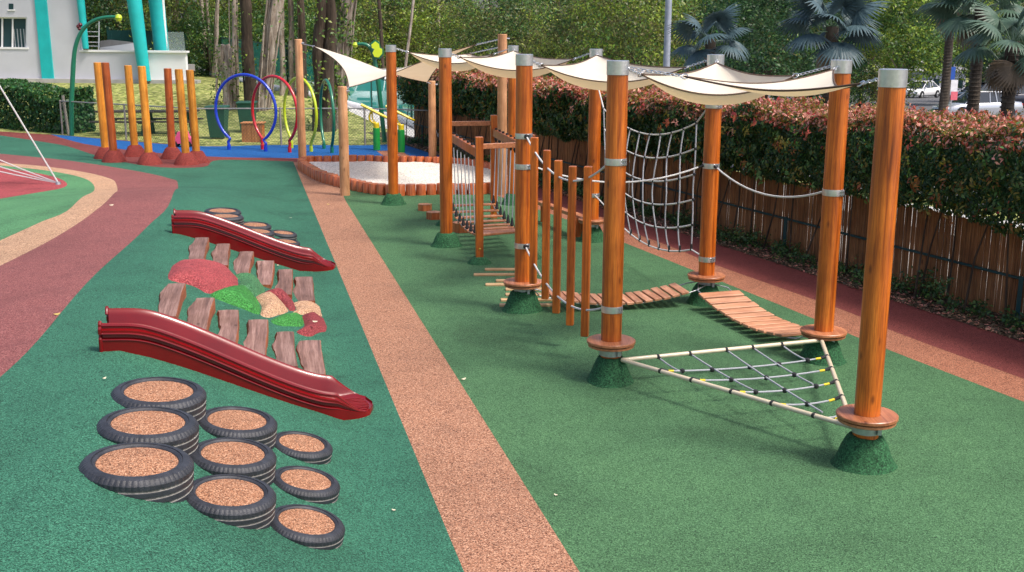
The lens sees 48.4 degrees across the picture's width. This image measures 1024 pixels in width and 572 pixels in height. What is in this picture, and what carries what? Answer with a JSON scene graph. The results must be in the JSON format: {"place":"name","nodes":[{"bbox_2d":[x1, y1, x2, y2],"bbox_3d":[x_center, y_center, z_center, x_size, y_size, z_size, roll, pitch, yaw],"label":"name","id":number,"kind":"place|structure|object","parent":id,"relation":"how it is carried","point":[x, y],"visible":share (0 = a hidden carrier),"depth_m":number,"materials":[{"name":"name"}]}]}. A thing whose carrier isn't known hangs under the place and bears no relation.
{"place":"outdoors","nodes":[
{"label":"outdoors","id":0,"kind":"place"},
{"bbox_2d":[0,168,66,198],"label":"red ground","id":1,"kind":"structure","parent":0,"point":[12,185],"depth_m":24.89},
{"bbox_2d":[0,165,94,239],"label":"green lawn surface","id":2,"kind":"object","parent":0,"point":[19,213],"visible":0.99,"depth_m":19.57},
{"bbox_2d":[0,163,116,265],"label":"curved orange path","id":3,"kind":"structure","parent":0,"point":[18,244],"depth_m":16.80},
{"bbox_2d":[0,154,177,376],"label":"curved path","id":4,"kind":"structure","parent":0,"point":[41,285],"depth_m":13.80,"materials":[{"name":"rubber"}]},
{"bbox_2d":[0,72,386,145],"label":"grass slope","id":5,"kind":"structure","parent":0,"point":[156,92],"depth_m":41.37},
{"bbox_2d":[0,78,96,133],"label":"leafy hedge","id":6,"kind":"object","parent":5,"relation":"on","point":[49,120],"visible":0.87,"depth_m":37.67,"materials":[{"name":"green plant"}]},
{"bbox_2d":[69,14,121,135],"bbox_3d":[-13.184,-6.662,36.033,1.945,3.809,0.230,0,13,0],"label":"curved green pole","id":7,"kind":"object","parent":5,"relation":"on","point":[118,17],"visible":1,"depth_m":35.88,"materials":[{"name":"metal"}]},
{"bbox_2d":[0,0,200,83],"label":"white building","id":8,"kind":"structure","parent":5,"relation":"on","point":[37,39],"depth_m":49.02,"materials":[{"name":"paint"}]},
{"bbox_2d":[0,18,25,46],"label":"window","id":9,"kind":"structure","parent":8,"relation":"in","point":[19,24],"depth_m":49.01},
{"bbox_2d":[83,0,183,49],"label":"dark tree","id":10,"kind":"object","parent":5,"relation":"on","point":[94,26],"visible":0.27,"depth_m":66.62,"materials":[{"name":"green plant"}]},
{"bbox_2d":[106,26,188,60],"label":"panel fence","id":11,"kind":"object","parent":5,"relation":"on","point":[120,35],"visible":0.2,"depth_m":60.59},
{"bbox_2d":[88,0,255,61],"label":"light tree","id":12,"kind":"object","parent":5,"relation":"on","point":[167,9],"visible":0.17,"depth_m":61.65,"materials":[{"name":"green plant"}]},
{"bbox_2d":[167,1,240,76],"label":"shrubby tree","id":13,"kind":"object","parent":5,"relation":"on","point":[193,26],"visible":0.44,"depth_m":56.14,"materials":[{"name":"green plant"}]},
{"bbox_2d":[206,44,242,109],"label":"old tree","id":14,"kind":"object","parent":5,"relation":"on","point":[223,56],"visible":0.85,"depth_m":42.66,"materials":[{"name":"brown plant"}]},
{"bbox_2d":[222,0,241,101],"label":"old tree","id":15,"kind":"object","parent":5,"relation":"on","point":[234,20],"visible":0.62,"depth_m":43.17,"materials":[{"name":"brown plant"}]},
{"bbox_2d":[232,0,266,112],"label":"old tree","id":16,"kind":"object","parent":5,"relation":"on","point":[248,62],"visible":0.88,"depth_m":41.95,"materials":[{"name":"brown plant"}]},
{"bbox_2d":[59,100,464,145],"bbox_3d":[-6.849,-4.593,33.693,16.323,1.398,1.926,4,13,14],"label":"chain link fence","id":17,"kind":"object","parent":5,"relation":"on","point":[279,114],"visible":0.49,"depth_m":33.71,"materials":[{"name":"metal"}]},
{"bbox_2d":[257,0,287,110],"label":"old tree","id":18,"kind":"object","parent":5,"relation":"on","point":[273,13],"visible":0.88,"depth_m":42.32,"materials":[{"name":"brown plant"}]},
{"bbox_2d":[238,0,315,49],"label":"shrubby tree","id":19,"kind":"object","parent":5,"relation":"on","point":[260,30],"visible":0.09,"depth_m":57.57,"materials":[{"name":"green plant"}]},
{"bbox_2d":[286,0,312,97],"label":"old tree","id":20,"kind":"object","parent":5,"relation":"on","point":[301,28],"visible":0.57,"depth_m":45.14,"materials":[{"name":"brown plant"}]},
{"bbox_2d":[188,37,413,117],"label":"netted fence","id":21,"kind":"object","parent":5,"relation":"on","point":[365,94],"visible":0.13,"depth_m":49.71,"materials":[{"name":"teal"}]},
{"bbox_2d":[307,0,341,131],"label":"old tree","id":22,"kind":"object","parent":5,"relation":"on","point":[324,32],"visible":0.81,"depth_m":37.81,"materials":[{"name":"brown plant"}]},
{"bbox_2d":[334,0,362,128],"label":"old tree","id":23,"kind":"object","parent":5,"relation":"on","point":[346,14],"visible":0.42,"depth_m":38.68,"materials":[{"name":"brown plant"}]},
{"bbox_2d":[284,0,414,66],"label":"light tree","id":24,"kind":"object","parent":5,"relation":"on","point":[363,37],"visible":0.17,"depth_m":63.83,"materials":[{"name":"green plant"}]},
{"bbox_2d":[352,40,386,141],"bbox_3d":[-4.314,-5.884,34.477,0.991,3.099,0.230,0,13,0],"label":"curved green pole","id":25,"kind":"object","parent":5,"relation":"on","point":[377,52],"visible":0.92,"depth_m":34.24,"materials":[{"name":"metal"}]},
{"bbox_2d":[310,0,458,67],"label":"olive tree","id":26,"kind":"object","parent":5,"relation":"on","point":[393,8],"visible":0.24,"depth_m":70.52,"materials":[{"name":"green plant"}]},
{"bbox_2d":[378,0,517,67],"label":"light tree","id":27,"kind":"object","parent":5,"relation":"on","point":[440,39],"visible":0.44,"depth_m":65.20,"materials":[{"name":"green plant"}]},
{"bbox_2d":[0,136,463,571],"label":"teal ground","id":28,"kind":"structure","parent":0,"point":[60,511],"depth_m":8.38,"materials":[{"name":"rubber"}]},
{"bbox_2d":[93,62,108,158],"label":"upright pole","id":29,"kind":"object","parent":28,"relation":"on","point":[103,149],"visible":0.72,"depth_m":29.76,"materials":[{"name":"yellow wood"}]},
{"bbox_2d":[101,62,126,162],"bbox_3d":[-10.251,-4.417,29.067,0.652,2.531,0.660,0,13,0],"label":"upright pole","id":30,"kind":"object","parent":28,"relation":"on","point":[113,154],"visible":0.98,"depth_m":29.04,"materials":[{"name":"brown wood"}]},
{"bbox_2d":[79,442,193,502],"bbox_3d":[-2.302,1.204,6.990,0.672,0.300,0.672,5,13,-1],"label":"half buried tyre","id":31,"kind":"object","parent":28,"relation":"on","point":[155,472],"visible":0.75,"depth_m":6.85,"materials":[{"name":"rubber"}]},
{"bbox_2d":[96,406,198,456],"bbox_3d":[-2.462,1.048,7.695,0.666,0.297,0.666,5,13,-1],"label":"half buried tyre","id":32,"kind":"object","parent":28,"relation":"on","point":[177,428],"visible":0.64,"depth_m":7.60,"materials":[{"name":"rubber"}]},
{"bbox_2d":[111,377,206,422],"bbox_3d":[-2.602,0.903,8.382,0.677,0.302,0.677,5,14,-1],"label":"half buried tyre","id":33,"kind":"object","parent":28,"relation":"on","point":[187,396],"visible":0.62,"depth_m":8.29,"materials":[{"name":"rubber"}]},
{"bbox_2d":[158,283,185,317],"bbox_3d":[-3.401,0.208,11.267,0.257,0.216,1.248,-2,13,-11],"label":"plank step","id":34,"kind":"object","parent":28,"relation":"on","point":[172,296],"visible":0.75,"depth_m":11.27,"materials":[{"name":"brown wood"}]},
{"bbox_2d":[187,298,215,330],"bbox_3d":[-3.087,0.344,11.174,0.267,0.212,1.140,-2,13,-10],"label":"plank step","id":35,"kind":"object","parent":28,"relation":"on","point":[201,312],"visible":0.67,"depth_m":11.20,"materials":[{"name":"brown wood"}]},
{"bbox_2d":[217,310,238,342],"bbox_3d":[-2.797,0.473,11.127,0.250,0.213,1.194,-2,13,-12],"label":"plank step","id":36,"kind":"object","parent":28,"relation":"on","point":[228,323],"visible":0.61,"depth_m":11.19,"materials":[{"name":"brown wood"}]},
{"bbox_2d":[186,474,276,529],"bbox_3d":[-1.773,1.396,7.120,0.576,0.257,0.575,8,13,-2],"label":"half buried tyre","id":37,"kind":"object","parent":28,"relation":"on","point":[242,501],"visible":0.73,"depth_m":7.01,"materials":[{"name":"rubber"}]},
{"bbox_2d":[191,437,276,485],"bbox_3d":[-1.919,1.253,7.791,0.590,0.264,0.590,8,13,-2],"label":"half buried tyre","id":38,"kind":"object","parent":28,"relation":"on","point":[241,456],"visible":0.67,"depth_m":7.70,"materials":[{"name":"rubber"}]},
{"bbox_2d":[97,306,372,419],"bbox_3d":[-2.343,0.674,9.884,2.248,1.021,0.660,-3,13,-13],"label":"slide","id":39,"kind":"object","parent":28,"relation":"on","point":[161,337],"visible":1,"depth_m":9.75,"materials":[{"name":"plastic"}]},
{"bbox_2d":[199,406,277,448],"bbox_3d":[-2.059,1.109,8.488,0.595,0.266,0.595,8,13,-2],"label":"half buried tyre","id":40,"kind":"object","parent":28,"relation":"on","point":[257,425],"visible":0.6,"depth_m":8.40,"materials":[{"name":"rubber"}]},
{"bbox_2d":[168,259,326,336],"bbox_3d":[-3.033,0.067,13.206,1.884,0.726,2.498,0,13,0],"label":"climbing mound","id":41,"kind":"object","parent":28,"relation":"on","point":[218,280],"visible":0.99,"depth_m":12.88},
{"bbox_2d":[171,209,335,271],"bbox_3d":[-3.608,-0.638,16.023,2.208,0.899,0.660,-3,13,-13],"label":"slide","id":42,"kind":"object","parent":28,"relation":"on","point":[214,229],"visible":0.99,"depth_m":15.80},
{"bbox_2d":[243,319,268,354],"bbox_3d":[-2.543,0.576,11.224,0.265,0.213,1.195,-2,13,-10],"label":"plank step","id":43,"kind":"object","parent":28,"relation":"on","point":[256,339],"visible":0.67,"depth_m":11.24,"materials":[{"name":"brown wood"}]},
{"bbox_2d":[272,331,297,367],"bbox_3d":[-2.263,0.694,11.241,0.258,0.213,1.140,-2,13,-12],"label":"plank step","id":44,"kind":"object","parent":28,"relation":"on","point":[283,347],"visible":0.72,"depth_m":11.23,"materials":[{"name":"brown wood"}]},
{"bbox_2d":[275,431,332,464],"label":"half buried tyre","id":45,"kind":"object","parent":28,"relation":"on","point":[306,447],"visible":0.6,"depth_m":8.62,"materials":[{"name":"rubber"}]},
{"bbox_2d":[273,466,339,503],"bbox_3d":[-1.462,1.451,7.978,0.491,0.228,0.491,13,11,-3],"label":"half buried tyre","id":46,"kind":"object","parent":28,"relation":"on","point":[311,484],"visible":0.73,"depth_m":7.89,"materials":[{"name":"rubber"}]},
{"bbox_2d":[271,504,344,549],"bbox_3d":[-1.328,1.594,7.262,0.500,0.228,0.500,13,12,-3],"label":"half buried tyre","id":47,"kind":"object","parent":28,"relation":"on","point":[313,527],"visible":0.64,"depth_m":7.18,"materials":[{"name":"rubber"}]},
{"bbox_2d":[296,340,324,374],"bbox_3d":[-2.020,0.780,11.328,0.288,0.210,1.087,-2,13,-12],"label":"plank step","id":48,"kind":"object","parent":28,"relation":"on","point":[309,353],"visible":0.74,"depth_m":11.33,"materials":[{"name":"brown wood"}]},
{"bbox_2d":[51,134,438,158],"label":"blue ground","id":49,"kind":"structure","parent":0,"point":[273,151],"depth_m":32.38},
{"bbox_2d":[214,73,276,151],"bbox_3d":[-7.480,-4.868,31.968,2.042,2.184,0.104,5,13,19],"label":"play hoop","id":50,"kind":"object","parent":49,"relation":"on","point":[272,97],"visible":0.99,"depth_m":31.88,"materials":[{"name":"blue paint"}]},
{"bbox_2d":[294,162,578,571],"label":"orange path","id":51,"kind":"structure","parent":0,"point":[494,519],"depth_m":9.73,"materials":[{"name":"rubber"}]},
{"bbox_2d":[0,131,1023,378],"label":"red path","id":52,"kind":"structure","parent":0,"point":[976,343],"depth_m":14.77,"materials":[{"name":"rubber"}]},
{"bbox_2d":[124,65,144,156],"bbox_3d":[-10.143,-4.664,30.421,0.633,2.420,0.643,12,17,43],"label":"upright pole","id":53,"kind":"object","parent":52,"relation":"on","point":[134,149],"visible":0.94,"depth_m":30.38,"materials":[{"name":"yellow wood"}]},
{"bbox_2d":[137,66,162,164],"bbox_3d":[-9.180,-4.273,28.604,0.640,2.458,0.639,-11,17,-41],"label":"upright pole","id":54,"kind":"object","parent":52,"relation":"on","point":[148,156],"visible":1,"depth_m":28.57,"materials":[{"name":"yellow wood"}]},
{"bbox_2d":[160,68,180,158],"bbox_3d":[-8.993,-4.514,29.913,0.643,2.367,0.660,0,13,0],"label":"upright pole","id":55,"kind":"object","parent":52,"relation":"on","point":[172,151],"visible":0.88,"depth_m":29.87,"materials":[{"name":"brown wood"}]},
{"bbox_2d":[174,69,198,165],"bbox_3d":[-8.231,-4.225,28.566,0.640,2.392,0.639,-10,16,-40],"label":"upright pole","id":56,"kind":"object","parent":52,"relation":"on","point":[186,157],"visible":1,"depth_m":28.53,"materials":[{"name":"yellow wood"}]},
{"bbox_2d":[186,70,209,163],"bbox_3d":[-8.079,-4.302,28.989,0.652,2.361,0.660,0,13,0],"label":"upright pole","id":57,"kind":"object","parent":52,"relation":"on","point":[201,156],"visible":0.79,"depth_m":28.93,"materials":[{"name":"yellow wood"}]},
{"bbox_2d":[295,39,305,157],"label":"timber post","id":58,"kind":"object","parent":52,"relation":"on","point":[300,101],"visible":0.88,"depth_m":29.43,"materials":[{"name":"beige wood"}]},
{"bbox_2d":[301,39,497,87],"bbox_3d":[-2.838,-5.111,26.209,3.213,1.188,7.339,-3,13,-16],"label":"shade sail","id":59,"kind":"object","parent":58,"relation":"attached to","point":[357,72],"visible":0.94,"depth_m":26.26,"materials":[{"name":"fabric"}]},
{"bbox_2d":[428,81,437,156],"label":"timber post","id":60,"kind":"object","parent":52,"relation":"on","point":[432,115],"visible":0.85,"depth_m":29.68,"materials":[{"name":"beige wood"}]},
{"bbox_2d":[339,187,1023,571],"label":"green ground","id":61,"kind":"structure","parent":0,"point":[649,471],"depth_m":9.59,"materials":[{"name":"rubber"}]},
{"bbox_2d":[337,86,349,195],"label":"timber post","id":62,"kind":"object","parent":61,"relation":"on","point":[344,173],"visible":1,"depth_m":23.20,"materials":[{"name":"beige wood"}]},
{"bbox_2d":[381,45,406,205],"bbox_3d":[-2.313,-3.087,21.999,0.543,3.074,0.498,0,13,0],"label":"log post","id":63,"kind":"object","parent":61,"relation":"on","point":[393,197],"visible":1,"depth_m":21.94,"materials":[{"name":"brown wood"}]},
{"bbox_2d":[297,155,507,195],"bbox_3d":[-2.546,-2.710,26.794,6.920,0.253,8.517,0,13,0],"label":"sandpit","id":64,"kind":"object","parent":61,"relation":"on","point":[419,175],"visible":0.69,"depth_m":26.42,"materials":[{"name":"sand"}]},
{"bbox_2d":[430,48,462,247],"bbox_3d":[-1.028,-2.121,17.693,0.544,3.074,0.483,0,13,0],"label":"log post","id":65,"kind":"object","parent":61,"relation":"on","point":[446,236],"visible":1,"depth_m":17.63,"materials":[{"name":"brown wood"}]},
{"bbox_2d":[435,115,541,264],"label":"hanging bridge","id":66,"kind":"structure","parent":61,"relation":"on","point":[477,230],"depth_m":18.09,"materials":[{"name":"brown wood"}]},
{"bbox_2d":[501,45,518,205],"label":"log post","id":67,"kind":"object","parent":61,"relation":"on","point":[511,104],"visible":0.56,"depth_m":21.99,"materials":[{"name":"brown wood"}]},
{"bbox_2d":[502,54,542,313],"bbox_3d":[0.138,-1.192,13.554,0.534,3.074,0.498,0,13,0],"label":"log post","id":68,"kind":"object","parent":61,"relation":"on","point":[522,298],"visible":0.91,"depth_m":13.50,"materials":[{"name":"brown wood"}]},
{"bbox_2d":[523,134,604,336],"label":"hanging wooden poles","id":69,"kind":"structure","parent":68,"relation":"hanging from","point":[572,180],"depth_m":12.32,"materials":[{"name":"brown wood"}]},
{"bbox_2d":[533,53,706,90],"bbox_3d":[1.289,-2.941,15.593,2.187,0.429,4.581,0,13,0],"label":"shade sail","id":70,"kind":"object","parent":68,"relation":"attached to","point":[590,73],"visible":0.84,"depth_m":14.81,"materials":[{"name":"fabric"}]},
{"bbox_2d":[578,49,603,242],"bbox_3d":[1.311,-2.220,18.193,0.484,3.074,0.479,0,13,0],"label":"log post","id":71,"kind":"object","parent":61,"relation":"on","point":[594,127],"visible":0.52,"depth_m":18.13,"materials":[{"name":"brown wood"}]},
{"bbox_2d":[452,49,588,77],"bbox_3d":[0.140,-3.837,19.616,2.219,0.441,4.341,0,13,0],"label":"shade sail","id":72,"kind":"object","parent":71,"relation":"attached to","point":[502,65],"visible":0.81,"depth_m":18.77,"materials":[{"name":"fabric"}]},
{"bbox_2d":[595,90,704,254],"bbox_3d":[1.809,-1.659,16.090,0.172,2.157,4.249,-3,13,-14],"label":"rope net","id":73,"kind":"object","parent":71,"relation":"hanging from","point":[679,178],"visible":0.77,"depth_m":15.38,"materials":[{"name":"fabric"}]},
{"bbox_2d":[587,60,635,387],"bbox_3d":[0.961,-0.565,10.755,0.481,3.074,0.543,0,13,0],"label":"log post","id":74,"kind":"object","parent":61,"relation":"on","point":[611,342],"visible":1,"depth_m":10.71,"materials":[{"name":"brown wood"}]},
{"bbox_2d":[629,59,829,104],"bbox_3d":[2.476,-2.088,11.764,1.638,0.416,3.445,6,14,23],"label":"shade sail","id":75,"kind":"object","parent":74,"relation":"attached to","point":[696,91],"visible":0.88,"depth_m":11.73,"materials":[{"name":"fabric"}]},
{"bbox_2d":[629,66,877,96],"bbox_3d":[2.118,-1.739,9.773,2.113,0.233,2.767,0,13,0],"label":"shade sail","id":76,"kind":"object","parent":74,"relation":"attached to","point":[818,83],"visible":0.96,"depth_m":10.34,"materials":[{"name":"fabric"}]},
{"bbox_2d":[686,54,724,306],"bbox_3d":[2.439,-1.276,13.986,0.508,3.074,0.528,0,13,0],"label":"log post","id":77,"kind":"object","parent":61,"relation":"on","point":[708,275],"visible":0.88,"depth_m":13.97,"materials":[{"name":"brown wood"}]},
{"bbox_2d":[533,282,698,305],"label":"plank bridge","id":78,"kind":"structure","parent":77,"relation":"attached to","point":[645,296],"depth_m":14.05,"materials":[{"name":"brown wood"}]},
{"bbox_2d":[696,284,803,338],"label":"plank bridge","id":79,"kind":"structure","parent":77,"relation":"attached to","point":[738,306],"depth_m":13.24,"materials":[{"name":"brown wood"}]},
{"bbox_2d":[797,60,852,365],"bbox_3d":[3.221,-0.717,11.494,0.510,3.074,0.529,0,13,0],"label":"log post","id":80,"kind":"object","parent":61,"relation":"on","point":[827,331],"visible":0.96,"depth_m":11.45,"materials":[{"name":"brown wood"}]},
{"bbox_2d":[621,339,850,428],"bbox_3d":[2.108,0.849,10.343,2.136,0.096,2.654,0,13,0],"label":"triangle net","id":81,"kind":"object","parent":80,"relation":"attached to","point":[744,394],"visible":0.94,"depth_m":10.51,"materials":[{"name":"beige fabric"}]},
{"bbox_2d":[830,69,907,474],"bbox_3d":[2.773,-0.080,8.623,0.541,3.074,0.490,0,13,0],"label":"log post","id":82,"kind":"object","parent":61,"relation":"on","point":[863,448],"visible":1,"depth_m":8.59,"materials":[{"name":"brown wood"}]},
{"bbox_2d":[348,106,1023,312],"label":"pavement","id":83,"kind":"structure","parent":0,"point":[409,131],"depth_m":37.98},
{"bbox_2d":[385,114,991,144],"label":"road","id":84,"kind":"structure","parent":0,"point":[413,128],"depth_m":49.39,"materials":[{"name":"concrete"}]},
{"bbox_2d":[436,0,570,76],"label":"olive tree","id":85,"kind":"object","parent":84,"relation":"on","point":[514,29],"visible":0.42,"depth_m":59.57,"materials":[{"name":"green plant"}]},
{"bbox_2d":[515,0,663,77],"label":"olive tree","id":86,"kind":"object","parent":84,"relation":"on","point":[565,22],"visible":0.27,"depth_m":56.20,"materials":[{"name":"green plant"}]},
{"bbox_2d":[537,0,716,84],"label":"light tree","id":87,"kind":"object","parent":84,"relation":"on","point":[644,50],"visible":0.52,"depth_m":51.73,"materials":[{"name":"green plant"}]},
{"bbox_2d":[629,0,759,72],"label":"lime tree","id":88,"kind":"object","parent":84,"relation":"on","point":[662,9],"visible":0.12,"depth_m":59.41,"materials":[{"name":"green plant"}]},
{"bbox_2d":[671,0,802,95],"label":"dark tree","id":89,"kind":"object","parent":84,"relation":"on","point":[766,27],"visible":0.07,"depth_m":57.70,"materials":[{"name":"green plant"}]},
{"bbox_2d":[678,0,863,121],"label":"dark tree","id":90,"kind":"object","parent":84,"relation":"on","point":[756,63],"visible":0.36,"depth_m":44.07,"materials":[{"name":"green plant"}]},
{"bbox_2d":[914,0,978,112],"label":"fan palm","id":91,"kind":"object","parent":84,"relation":"on","point":[945,77],"visible":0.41,"depth_m":45.06,"materials":[{"name":"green plant"}]},
{"bbox_2d":[932,90,1022,115],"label":"parked car","id":92,"kind":"object","parent":84,"relation":"on","point":[990,102],"visible":0.23,"depth_m":60.60,"materials":[{"name":"silver metal"}]},
{"bbox_2d":[367,132,1023,341],"bbox_3d":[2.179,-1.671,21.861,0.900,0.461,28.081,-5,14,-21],"label":"leaf litter","id":93,"kind":"object","parent":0,"point":[971,311],"visible":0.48,"depth_m":16.30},
{"bbox_2d":[396,68,1023,316],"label":"red tip hedge","id":94,"kind":"object","parent":93,"relation":"on","point":[786,138],"visible":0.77,"depth_m":16.31,"materials":[{"name":"green plant"}]},
{"bbox_2d":[413,104,1023,320],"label":"bamboo fence","id":95,"kind":"object","parent":93,"relation":"on","point":[969,235],"visible":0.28,"depth_m":16.50,"materials":[{"name":"wood"}]},
{"bbox_2d":[377,151,1023,401],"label":"tan path","id":96,"kind":"structure","parent":0,"point":[1002,382],"depth_m":13.08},
{"bbox_2d":[497,34,509,195],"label":"timber post","id":97,"kind":"object","parent":96,"relation":"on","point":[502,97],"visible":0.74,"depth_m":23.24,"materials":[{"name":"beige wood"}]},
{"bbox_2d":[397,47,506,70],"bbox_3d":[-1.141,-4.570,22.888,2.169,0.470,2.285,0,13,0],"label":"shade sail","id":98,"kind":"object","parent":97,"relation":"attached to","point":[432,60],"visible":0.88,"depth_m":22.28,"materials":[{"name":"fabric"}]},
{"bbox_2d":[650,92,1023,203],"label":"parking ground","id":99,"kind":"structure","parent":0,"point":[927,102],"depth_m":89.44,"materials":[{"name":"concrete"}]},
{"bbox_2d":[667,2,752,71],"bbox_3d":[6.269,-6.600,36.276,2.931,4.820,2.990,0,13,0],"label":"fan palm","id":100,"kind":"object","parent":99,"relation":"on","point":[720,20],"visible":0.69,"depth_m":35.71,"materials":[{"name":"green plant"}]},
{"bbox_2d":[746,0,875,104],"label":"dark tree","id":101,"kind":"object","parent":99,"relation":"on","point":[854,69],"visible":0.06,"depth_m":63.82,"materials":[{"name":"green plant"}]},
{"bbox_2d":[774,0,890,103],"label":"fan palm","id":102,"kind":"object","parent":99,"relation":"on","point":[853,13],"visible":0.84,"depth_m":29.72,"materials":[{"name":"green plant"}]},
{"bbox_2d":[836,13,922,108],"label":"olive tree","id":103,"kind":"object","parent":99,"relation":"on","point":[868,76],"visible":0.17,"depth_m":72.25,"materials":[{"name":"green plant"}]},
{"bbox_2d":[847,0,987,95],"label":"lime tree","id":104,"kind":"object","parent":99,"relation":"on","point":[913,53],"visible":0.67,"depth_m":63.37,"materials":[{"name":"green plant"}]},
{"bbox_2d":[893,0,1020,101],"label":"lime tree","id":105,"kind":"object","parent":99,"relation":"on","point":[955,55],"visible":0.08,"depth_m":81.84,"materials":[{"name":"green plant"}]},
{"bbox_2d":[917,0,1023,162],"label":"fan palm","id":106,"kind":"object","parent":99,"relation":"on","point":[945,11],"visible":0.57,"depth_m":32.23,"materials":[{"name":"green plant"}]},
{"bbox_2d":[947,1,1023,140],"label":"fan palm","id":107,"kind":"object","parent":99,"relation":"on","point":[1005,71],"visible":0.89,"depth_m":29.29,"materials":[{"name":"green plant"}]},
{"bbox_2d":[736,78,1018,219],"bbox_3d":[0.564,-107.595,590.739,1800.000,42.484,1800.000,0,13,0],"label":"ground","id":108,"kind":"structure","parent":0,"point":[945,206],"depth_m":22.59,"materials":[{"name":"grey plant"}]},
{"bbox_2d":[85,0,1023,86],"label":"wood","id":109,"kind":"object","parent":108,"relation":"on","point":[901,15],"visible":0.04,"depth_m":125.52,"materials":[{"name":"green plant"}]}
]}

